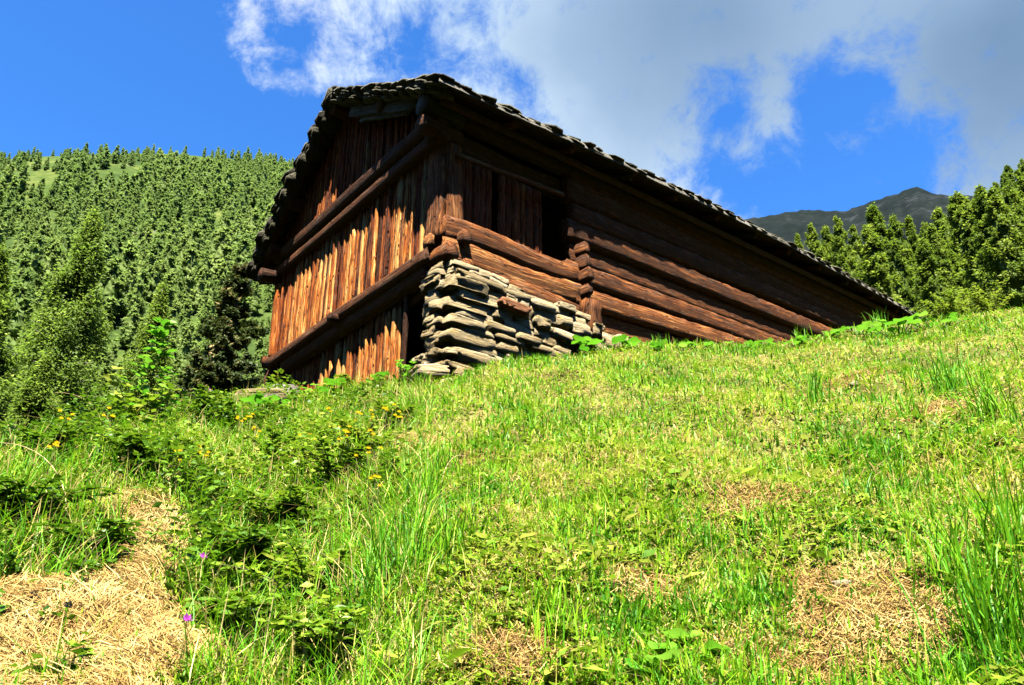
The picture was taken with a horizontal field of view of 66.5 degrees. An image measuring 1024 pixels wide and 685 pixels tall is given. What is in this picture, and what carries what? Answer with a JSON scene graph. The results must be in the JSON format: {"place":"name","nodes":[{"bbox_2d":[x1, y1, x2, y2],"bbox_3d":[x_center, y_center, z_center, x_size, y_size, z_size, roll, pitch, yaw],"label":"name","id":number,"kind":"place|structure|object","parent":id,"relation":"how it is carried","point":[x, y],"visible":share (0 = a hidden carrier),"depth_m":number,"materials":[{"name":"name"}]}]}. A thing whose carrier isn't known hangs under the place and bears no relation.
{"place":"outdoors","nodes":[
{"label":"outdoors","id":0,"kind":"place"},
{"bbox_2d":[1,153,291,411],"bbox_3d":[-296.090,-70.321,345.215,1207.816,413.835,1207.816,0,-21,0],"label":"mountain slope","id":1,"kind":"structure","parent":0,"point":[36,176],"depth_m":339.90,"materials":[{"name":"green plant"}]},
{"bbox_2d":[0,142,293,407],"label":"forest","id":2,"kind":"object","parent":1,"relation":"on","point":[181,254],"visible":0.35,"depth_m":266.90,"materials":[{"name":"plant"}]},
{"bbox_2d":[0,304,1023,684],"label":"meadow ground","id":3,"kind":"structure","parent":0,"point":[738,383],"depth_m":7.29,"materials":[{"name":"plant"}]},
{"bbox_2d":[0,240,27,433],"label":"larch tree","id":4,"kind":"object","parent":3,"relation":"on","point":[6,360],"visible":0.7,"depth_m":16.58,"materials":[{"name":"green plant"}]},
{"bbox_2d":[0,349,62,440],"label":"larch tree","id":5,"kind":"object","parent":3,"relation":"on","point":[32,398],"visible":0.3,"depth_m":12.20,"materials":[{"name":"green plant"}]},
{"bbox_2d":[0,206,114,436],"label":"larch tree","id":6,"kind":"object","parent":3,"relation":"on","point":[74,297],"visible":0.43,"depth_m":19.06,"materials":[{"name":"green plant"}]},
{"bbox_2d":[0,412,116,458],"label":"bramble bush","id":7,"kind":"object","parent":3,"relation":"on","point":[35,435],"visible":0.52,"depth_m":6.56,"materials":[{"name":"green plant"}]},
{"bbox_2d":[0,474,122,520],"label":"bramble bush","id":8,"kind":"object","parent":3,"relation":"on","point":[20,485],"visible":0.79,"depth_m":4.96,"materials":[{"name":"green plant"}]},
{"bbox_2d":[31,517,145,552],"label":"bramble bush","id":9,"kind":"object","parent":3,"relation":"on","point":[107,523],"visible":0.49,"depth_m":4.64,"materials":[{"name":"green plant"}]},
{"bbox_2d":[102,277,180,426],"bbox_3d":[-7.490,2.060,15.541,3.047,7.536,2.950,12,-24,-29],"label":"larch tree","id":10,"kind":"object","parent":3,"relation":"on","point":[159,305],"visible":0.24,"depth_m":16.19,"materials":[{"name":"green plant"}]},
{"bbox_2d":[102,366,181,425],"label":"bush","id":11,"kind":"object","parent":3,"relation":"on","point":[128,398],"visible":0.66,"depth_m":8.53,"materials":[{"name":"green plant"}]},
{"bbox_2d":[88,422,197,470],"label":"bramble bush","id":12,"kind":"object","parent":3,"relation":"on","point":[139,441],"visible":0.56,"depth_m":6.44,"materials":[{"name":"green plant"}]},
{"bbox_2d":[108,317,179,409],"bbox_3d":[-4.109,0.327,8.939,0.653,1.307,0.750,0,-21,0],"label":"leafy sapling","id":13,"kind":"object","parent":3,"relation":"on","point":[162,331],"visible":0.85,"depth_m":8.97,"materials":[{"name":"green plant"}]},
{"bbox_2d":[149,384,246,418],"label":"bramble bush","id":14,"kind":"object","parent":3,"relation":"on","point":[197,391],"visible":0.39,"depth_m":9.72,"materials":[{"name":"green plant"}]},
{"bbox_2d":[180,361,218,405],"bbox_3d":[-7.142,2.572,17.878,2.410,4.548,2.443,-8,-23,20],"label":"spruce tree","id":15,"kind":"object","parent":3,"relation":"on","point":[205,376],"visible":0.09,"depth_m":18.45,"materials":[{"name":"green plant"}]},
{"bbox_2d":[0,368,430,684],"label":"undergrowth","id":16,"kind":"object","parent":3,"relation":"on","point":[209,475],"visible":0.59,"depth_m":6.23,"materials":[{"name":"green plant"}]},
{"bbox_2d":[163,262,268,412],"bbox_3d":[-7.766,1.799,21.398,4.126,8.898,4.182,-5,-22,12],"label":"spruce tree","id":17,"kind":"object","parent":3,"relation":"on","point":[231,333],"visible":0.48,"depth_m":21.70,"materials":[{"name":"green plant"}]},
{"bbox_2d":[190,392,279,428],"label":"bramble bush","id":18,"kind":"object","parent":3,"relation":"on","point":[268,404],"visible":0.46,"depth_m":9.78,"materials":[{"name":"green plant"}]},
{"bbox_2d":[179,590,295,637],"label":"bramble bush","id":19,"kind":"object","parent":3,"relation":"on","point":[232,600],"visible":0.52,"depth_m":3.89,"materials":[{"name":"green plant"}]},
{"bbox_2d":[0,363,492,684],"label":"bank grass","id":20,"kind":"structure","parent":3,"relation":"on","point":[405,655],"depth_m":4.83,"materials":[{"name":"plant"}]},
{"bbox_2d":[184,524,312,574],"bbox_3d":[-1.842,1.369,5.024,0.808,0.333,0.765,-9,-23,22],"label":"bramble bush","id":21,"kind":"object","parent":3,"relation":"on","point":[265,540],"visible":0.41,"depth_m":4.91,"materials":[{"name":"green plant"}]},
{"bbox_2d":[232,388,289,404],"bbox_3d":[-3.964,0.896,12.288,0.902,0.345,0.470,6,-22,-15],"label":"rock","id":22,"kind":"object","parent":3,"relation":"on","point":[275,391],"visible":0.27,"depth_m":12.15,"materials":[{"name":"grey stone"}]},
{"bbox_2d":[236,393,290,411],"bbox_3d":[-3.437,0.878,10.813,0.599,0.454,0.892,-5,-22,13],"label":"butterbur","id":23,"kind":"object","parent":3,"relation":"on","point":[254,398],"visible":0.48,"depth_m":10.65,"materials":[{"name":"green plant"}]},
{"bbox_2d":[234,424,300,459],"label":"bramble bush","id":24,"kind":"object","parent":3,"relation":"on","point":[272,435],"visible":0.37,"depth_m":7.92,"materials":[{"name":"green plant"}]},
{"bbox_2d":[219,484,321,528],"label":"bramble bush","id":25,"kind":"object","parent":3,"relation":"on","point":[286,502],"visible":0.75,"depth_m":6.05,"materials":[{"name":"green plant"}]},
{"bbox_2d":[269,384,298,398],"bbox_3d":[-4.054,0.889,13.698,0.639,0.304,0.400,11,-24,-26],"label":"rock","id":26,"kind":"object","parent":3,"relation":"on","point":[293,387],"visible":0.12,"depth_m":13.62,"materials":[{"name":"grey stone"}]},
{"bbox_2d":[210,540,377,600],"bbox_3d":[-1.253,1.382,4.581,0.758,0.379,0.763,-15,-26,34],"label":"bramble bush","id":27,"kind":"object","parent":3,"relation":"on","point":[329,558],"visible":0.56,"depth_m":4.59,"materials":[{"name":"green plant"}]},
{"bbox_2d":[255,605,388,666],"bbox_3d":[-0.899,1.379,3.629,0.635,0.302,0.681,0,-21,0],"label":"bramble bush","id":28,"kind":"object","parent":3,"relation":"on","point":[316,635],"visible":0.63,"depth_m":3.63,"materials":[{"name":"green plant"}]},
{"bbox_2d":[316,377,345,392],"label":"butterbur","id":29,"kind":"object","parent":3,"relation":"on","point":[327,380],"visible":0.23,"depth_m":13.75,"materials":[{"name":"green plant"}]},
{"bbox_2d":[290,435,397,480],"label":"bramble bush","id":30,"kind":"object","parent":3,"relation":"on","point":[326,465],"visible":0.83,"depth_m":6.88,"materials":[{"name":"green plant"}]},
{"bbox_2d":[323,527,407,628],"bbox_3d":[-0.820,1.226,4.104,0.461,0.721,0.689,8,-23,-19],"label":"grass tuft","id":31,"kind":"object","parent":3,"relation":"on","point":[366,581],"visible":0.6,"depth_m":4.08,"materials":[{"name":"plant"}]},
{"bbox_2d":[322,417,409,451],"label":"bramble bush","id":32,"kind":"object","parent":3,"relation":"on","point":[345,424],"visible":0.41,"depth_m":7.62,"materials":[{"name":"green plant"}]},
{"bbox_2d":[369,474,380,519],"bbox_3d":[-0.994,1.150,5.704,0.113,0.368,0.107,13,-25,-30],"label":"yellow vetch","id":33,"kind":"object","parent":3,"relation":"on","point":[378,477],"visible":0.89,"depth_m":5.71,"materials":[{"name":"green plant"}]},
{"bbox_2d":[366,371,389,384],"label":"butterbur","id":34,"kind":"object","parent":3,"relation":"on","point":[381,374],"visible":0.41,"depth_m":12.78,"materials":[{"name":"green plant"}]},
{"bbox_2d":[354,397,424,427],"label":"bramble bush","id":35,"kind":"object","parent":3,"relation":"on","point":[402,409],"visible":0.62,"depth_m":8.88,"materials":[{"name":"green plant"}]},
{"bbox_2d":[350,494,451,606],"bbox_3d":[-0.655,1.175,4.512,0.634,0.739,0.753,5,-22,-14],"label":"grass tuft","id":36,"kind":"object","parent":3,"relation":"on","point":[392,544],"visible":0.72,"depth_m":4.43,"materials":[{"name":"plant"}]},
{"bbox_2d":[395,359,416,382],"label":"leafy shoot","id":37,"kind":"object","parent":3,"relation":"on","point":[400,364],"visible":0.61,"depth_m":12.56,"materials":[{"name":"green plant"}]},
{"bbox_2d":[378,451,446,526],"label":"grass tuft","id":38,"kind":"object","parent":3,"relation":"on","point":[424,482],"visible":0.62,"depth_m":5.56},
{"bbox_2d":[408,364,451,383],"bbox_3d":[-1.197,0.537,12.290,0.833,0.365,0.661,12,-24,-28],"label":"rock","id":39,"kind":"object","parent":3,"relation":"on","point":[440,370],"visible":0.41,"depth_m":12.00,"materials":[{"name":"grey stone"}]},
{"bbox_2d":[415,435,465,476],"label":"grass tuft","id":40,"kind":"object","parent":3,"relation":"on","point":[444,458],"visible":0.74,"depth_m":6.46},
{"bbox_2d":[406,494,477,579],"bbox_3d":[-0.404,1.136,4.610,0.430,0.564,0.642,0,-21,0],"label":"grass tuft","id":41,"kind":"object","parent":3,"relation":"on","point":[448,546],"visible":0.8,"depth_m":4.52,"materials":[{"name":"plant"}]},
{"bbox_2d":[0,364,1005,684],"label":"hay","id":42,"kind":"object","parent":3,"relation":"on","point":[148,618],"visible":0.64,"depth_m":3.63},
{"bbox_2d":[831,579,851,588],"bbox_3d":[1.670,1.227,3.963,0.103,0.045,0.070,0,-21,0],"label":"stone","id":43,"kind":"object","parent":42,"relation":"on","point":[845,581],"visible":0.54,"depth_m":3.94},
{"bbox_2d":[0,307,1023,684],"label":"meadow weeds","id":44,"kind":"object","parent":3,"relation":"on","point":[814,553],"visible":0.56,"depth_m":4.84,"materials":[{"name":"green plant"}]},
{"bbox_2d":[499,555,597,656],"bbox_3d":[0.159,1.204,3.625,0.488,0.511,0.460,6,-22,-15],"label":"grass tuft","id":45,"kind":"object","parent":3,"relation":"on","point":[536,616],"visible":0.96,"depth_m":3.62,"materials":[{"name":"plant"}]},
{"bbox_2d":[566,335,602,353],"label":"butterbur","id":46,"kind":"object","parent":3,"relation":"on","point":[581,341],"visible":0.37,"depth_m":13.98,"materials":[{"name":"green plant"}]},
{"bbox_2d":[246,73,929,391],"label":"hay barn","id":47,"kind":"structure","parent":3,"relation":"on","point":[444,219],"depth_m":15.67,"materials":[{"name":"brown wood"}]},
{"bbox_2d":[400,292,424,381],"bbox_3d":[-1.231,0.392,13.042,1.289,2.629,0.656,0,-21,0],"label":"door","id":48,"kind":"structure","parent":47,"relation":"in","point":[408,303],"depth_m":13.32,"materials":[{"name":"brown wood"}]},
{"bbox_2d":[574,487,631,504],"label":"leafy shoot","id":49,"kind":"object","parent":3,"relation":"on","point":[624,493],"visible":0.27,"depth_m":5.33,"materials":[{"name":"green plant"}]},
{"bbox_2d":[584,334,639,349],"bbox_3d":[1.837,0.034,14.530,1.086,0.322,0.811,-5,-22,14],"label":"butterbur","id":50,"kind":"object","parent":3,"relation":"on","point":[620,339],"visible":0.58,"depth_m":14.32,"materials":[{"name":"green plant"}]},
{"bbox_2d":[625,339,667,348],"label":"butterbur","id":51,"kind":"object","parent":3,"relation":"on","point":[655,344],"visible":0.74,"depth_m":14.34,"materials":[{"name":"green plant"}]},
{"bbox_2d":[651,334,670,350],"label":"grass tuft","id":52,"kind":"object","parent":3,"relation":"on","point":[663,345],"visible":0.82,"depth_m":14.21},
{"bbox_2d":[601,623,727,672],"bbox_3d":[0.612,1.298,3.326,0.453,0.204,0.499,10,-23,-24],"label":"butterbur","id":53,"kind":"object","parent":3,"relation":"on","point":[667,655],"visible":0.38,"depth_m":3.15,"materials":[{"name":"green plant"}]},
{"bbox_2d":[332,310,1023,684],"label":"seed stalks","id":54,"kind":"object","parent":3,"relation":"on","point":[690,510],"visible":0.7,"depth_m":4.79,"materials":[{"name":"green plant"}]},
{"bbox_2d":[647,617,730,654],"bbox_3d":[0.754,1.292,3.394,0.341,0.192,0.411,-3,-21,7],"label":"butterbur","id":55,"kind":"object","parent":3,"relation":"on","point":[672,633],"visible":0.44,"depth_m":3.30,"materials":[{"name":"green plant"}]},
{"bbox_2d":[679,341,712,348],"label":"butterbur","id":56,"kind":"object","parent":3,"relation":"on","point":[684,344],"visible":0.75,"depth_m":14.06,"materials":[{"name":"green plant"}]},
{"bbox_2d":[725,337,773,348],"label":"butterbur","id":57,"kind":"object","parent":3,"relation":"on","point":[769,339],"visible":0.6,"depth_m":14.11,"materials":[{"name":"green plant"}]},
{"bbox_2d":[732,496,800,563],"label":"grass tuft","id":58,"kind":"object","parent":3,"relation":"on","point":[779,530],"visible":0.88,"depth_m":4.57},
{"bbox_2d":[755,337,806,347],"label":"butterbur","id":59,"kind":"object","parent":3,"relation":"on","point":[797,340],"visible":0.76,"depth_m":13.61,"materials":[{"name":"green plant"}]},
{"bbox_2d":[785,362,848,404],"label":"grass tuft","id":60,"kind":"object","parent":3,"relation":"on","point":[815,390],"visible":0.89,"depth_m":8.52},
{"bbox_2d":[790,326,846,343],"bbox_3d":[5.311,-0.098,13.648,0.897,0.450,0.829,0,-21,0],"label":"butterbur","id":61,"kind":"object","parent":3,"relation":"on","point":[841,329],"visible":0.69,"depth_m":13.45,"materials":[{"name":"green plant"}]},
{"bbox_2d":[824,319,885,337],"bbox_3d":[5.920,-0.214,13.405,0.729,0.439,1.003,15,-26,-33],"label":"butterbur","id":62,"kind":"object","parent":3,"relation":"on","point":[875,323],"visible":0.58,"depth_m":13.27,"materials":[{"name":"green plant"}]},
{"bbox_2d":[860,202,896,293],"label":"larch tree","id":63,"kind":"object","parent":3,"relation":"on","point":[874,219],"visible":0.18,"depth_m":74.58,"materials":[{"name":"green plant"}]},
{"bbox_2d":[834,461,931,513],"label":"grass tuft","id":64,"kind":"object","parent":3,"relation":"on","point":[879,495],"visible":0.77,"depth_m":5.01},
{"bbox_2d":[857,311,927,336],"bbox_3d":[6.114,-0.265,12.528,0.970,0.456,0.878,12,-24,-27],"label":"butterbur","id":65,"kind":"object","parent":3,"relation":"on","point":[908,320],"visible":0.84,"depth_m":12.34,"materials":[{"name":"green plant"}]},
{"bbox_2d":[874,379,933,418],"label":"grass tuft","id":66,"kind":"object","parent":3,"relation":"on","point":[908,407],"visible":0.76,"depth_m":7.13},
{"bbox_2d":[895,312,966,329],"bbox_3d":[6.798,-0.325,12.656,1.052,0.377,0.603,-11,-24,26],"label":"butterbur","id":67,"kind":"object","parent":3,"relation":"on","point":[951,315],"visible":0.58,"depth_m":12.51,"materials":[{"name":"green plant"}]},
{"bbox_2d":[910,335,966,397],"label":"grass tuft","id":68,"kind":"object","parent":3,"relation":"on","point":[947,381],"visible":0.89,"depth_m":7.86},
{"bbox_2d":[911,237,968,320],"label":"larch tree","id":69,"kind":"object","parent":3,"relation":"on","point":[928,280],"visible":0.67,"depth_m":42.97,"materials":[{"name":"green plant"}]},
{"bbox_2d":[887,488,995,599],"bbox_3d":[2.092,0.960,3.770,0.541,0.634,0.581,0,-21,0],"label":"grass tuft","id":70,"kind":"object","parent":3,"relation":"on","point":[938,550],"visible":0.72,"depth_m":3.75,"materials":[{"name":"plant"}]},
{"bbox_2d":[921,286,982,318],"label":"shrub","id":71,"kind":"object","parent":3,"relation":"on","point":[952,306],"visible":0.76,"depth_m":28.84,"materials":[{"name":"green plant"}]},
{"bbox_2d":[882,517,1023,666],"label":"grass tuft","id":72,"kind":"object","parent":3,"relation":"on","point":[973,603],"visible":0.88,"depth_m":3.19,"materials":[{"name":"plant"}]},
{"bbox_2d":[930,447,1023,559],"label":"grass tuft","id":73,"kind":"object","parent":3,"relation":"on","point":[1006,523],"visible":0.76,"depth_m":3.88,"materials":[{"name":"plant"}]},
{"bbox_2d":[933,358,1021,424],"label":"grass tuft","id":74,"kind":"object","parent":3,"relation":"on","point":[986,406],"visible":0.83,"depth_m":6.50,"materials":[{"name":"plant"}]},
{"bbox_2d":[951,279,1017,314],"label":"shrub","id":75,"kind":"object","parent":3,"relation":"on","point":[987,305],"visible":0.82,"depth_m":28.11,"materials":[{"name":"green plant"}]},
{"bbox_2d":[970,184,1023,316],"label":"larch tree","id":76,"kind":"object","parent":3,"relation":"on","point":[983,233],"visible":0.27,"depth_m":47.47,"materials":[{"name":"green plant"}]},
{"bbox_2d":[976,185,1023,310],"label":"larch tree","id":77,"kind":"object","parent":3,"relation":"on","point":[1005,243],"visible":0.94,"depth_m":42.07,"materials":[{"name":"green plant"}]},
{"bbox_2d":[0,0,1023,219],"label":"sky","id":78,"kind":"structure","parent":0,"point":[752,108],"materials":[{"name":"blue"}]},
{"bbox_2d":[744,187,972,250],"bbox_3d":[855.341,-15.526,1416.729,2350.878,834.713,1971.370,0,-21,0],"label":"rocky peak","id":79,"kind":"structure","parent":0,"point":[918,205],"depth_m":1616.87,"materials":[{"name":"stone"}]},
{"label":"forest hill","id":80,"kind":"structure","parent":0,"visible":0},
{"bbox_2d":[794,233,806,250],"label":"larch tree","id":81,"kind":"object","parent":80,"relation":"on","point":[798,243],"visible":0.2,"depth_m":122.77,"materials":[{"name":"green plant"}]},
{"bbox_2d":[804,222,824,255],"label":"larch tree","id":82,"kind":"object","parent":80,"relation":"on","point":[813,242],"visible":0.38,"depth_m":124.03,"materials":[{"name":"green plant"}]},
{"bbox_2d":[815,243,829,260],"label":"larch tree","id":83,"kind":"object","parent":80,"relation":"on","point":[821,252],"visible":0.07,"depth_m":75.26,"materials":[{"name":"green plant"}]},
{"bbox_2d":[820,225,836,265],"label":"larch tree","id":84,"kind":"object","parent":80,"relation":"on","point":[826,235],"visible":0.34,"depth_m":124.65,"materials":[{"name":"green plant"}]},
{"bbox_2d":[830,214,856,269],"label":"larch tree","id":85,"kind":"object","parent":80,"relation":"on","point":[839,237],"visible":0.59,"depth_m":120.05,"materials":[{"name":"green plant"}]},
{"bbox_2d":[837,252,854,277],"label":"larch tree","id":86,"kind":"object","parent":80,"relation":"on","point":[841,262],"visible":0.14,"depth_m":51.55,"materials":[{"name":"green plant"}]},
{"bbox_2d":[846,255,856,277],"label":"larch tree","id":87,"kind":"object","parent":80,"relation":"on","point":[850,260],"visible":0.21,"depth_m":92.73,"materials":[{"name":"green plant"}]},
{"bbox_2d":[848,224,863,264],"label":"larch tree","id":88,"kind":"object","parent":80,"relation":"on","point":[854,240],"visible":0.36,"depth_m":121.12,"materials":[{"name":"green plant"}]},
{"bbox_2d":[857,225,910,310],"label":"larch tree","id":89,"kind":"object","parent":80,"relation":"on","point":[872,266],"visible":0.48,"depth_m":45.97,"materials":[{"name":"green plant"}]},
{"bbox_2d":[887,213,913,253],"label":"larch tree","id":90,"kind":"object","parent":80,"relation":"on","point":[897,226],"visible":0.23,"depth_m":110.54,"materials":[{"name":"green plant"}]},
{"bbox_2d":[886,238,921,316],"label":"larch tree","id":91,"kind":"object","parent":80,"relation":"on","point":[907,292],"visible":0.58,"depth_m":48.16,"materials":[{"name":"green plant"}]},
{"bbox_2d":[892,244,922,312],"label":"larch tree","id":92,"kind":"object","parent":80,"relation":"on","point":[908,255],"visible":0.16,"depth_m":60.03,"materials":[{"name":"green plant"}]},
{"bbox_2d":[904,215,919,256],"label":"larch tree","id":93,"kind":"object","parent":80,"relation":"on","point":[911,231],"visible":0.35,"depth_m":109.52,"materials":[{"name":"green plant"}]},
{"bbox_2d":[930,206,950,241],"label":"larch tree","id":94,"kind":"object","parent":80,"relation":"on","point":[939,218],"visible":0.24,"depth_m":108.23,"materials":[{"name":"green plant"}]},
{"bbox_2d":[918,229,974,315],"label":"larch tree","id":95,"kind":"object","parent":80,"relation":"on","point":[925,238],"visible":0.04,"depth_m":54.35,"materials":[{"name":"green plant"}]},
{"bbox_2d":[926,222,967,315],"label":"larch tree","id":96,"kind":"object","parent":80,"relation":"on","point":[933,237],"visible":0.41,"depth_m":49.35,"materials":[{"name":"green plant"}]},
{"bbox_2d":[945,191,974,254],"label":"larch tree","id":97,"kind":"object","parent":80,"relation":"on","point":[957,199],"visible":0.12,"depth_m":76.47,"materials":[{"name":"green plant"}]},
{"bbox_2d":[947,248,973,310],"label":"larch tree","id":98,"kind":"object","parent":80,"relation":"on","point":[953,259],"visible":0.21,"depth_m":60.14,"materials":[{"name":"green plant"}]},
{"bbox_2d":[949,206,972,270],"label":"larch tree","id":99,"kind":"object","parent":80,"relation":"on","point":[959,231],"visible":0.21,"depth_m":68.10,"materials":[{"name":"green plant"}]},
{"bbox_2d":[915,158,1023,246],"bbox_3d":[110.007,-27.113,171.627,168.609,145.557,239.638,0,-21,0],"label":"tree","id":100,"kind":"object","parent":80,"relation":"on","point":[1008,174],"visible":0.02,"depth_m":236.14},
{"bbox_2d":[959,203,985,311],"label":"larch tree","id":101,"kind":"object","parent":80,"relation":"on","point":[967,238],"visible":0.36,"depth_m":55.25,"materials":[{"name":"green plant"}]},
{"bbox_2d":[969,217,991,313],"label":"larch tree","id":102,"kind":"object","parent":80,"relation":"on","point":[976,277],"visible":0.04,"depth_m":50.43,"materials":[{"name":"green plant"}]},
{"bbox_2d":[1001,182,1018,208],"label":"larch tree","id":103,"kind":"object","parent":80,"relation":"on","point":[1006,191],"visible":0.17,"depth_m":113.39,"materials":[{"name":"green plant"}]},
{"bbox_2d":[1009,190,1022,208],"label":"larch tree","id":104,"kind":"object","parent":80,"relation":"on","point":[1015,199],"visible":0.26,"depth_m":91.17,"materials":[{"name":"green plant"}]},
{"bbox_2d":[1012,204,1023,224],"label":"larch tree","id":105,"kind":"object","parent":80,"relation":"on","point":[1018,211],"visible":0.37,"depth_m":58.62,"materials":[{"name":"green plant"}]},
{"bbox_2d":[1013,219,1023,259],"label":"larch tree","id":106,"kind":"object","parent":80,"relation":"on","point":[1020,227],"visible":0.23,"depth_m":55.27,"materials":[{"name":"green plant"}]},
{"bbox_2d":[1017,175,1023,199],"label":"larch tree","id":107,"kind":"object","parent":80,"relation":"on","point":[1020,181],"visible":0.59,"depth_m":115.57,"materials":[{"name":"green plant"}]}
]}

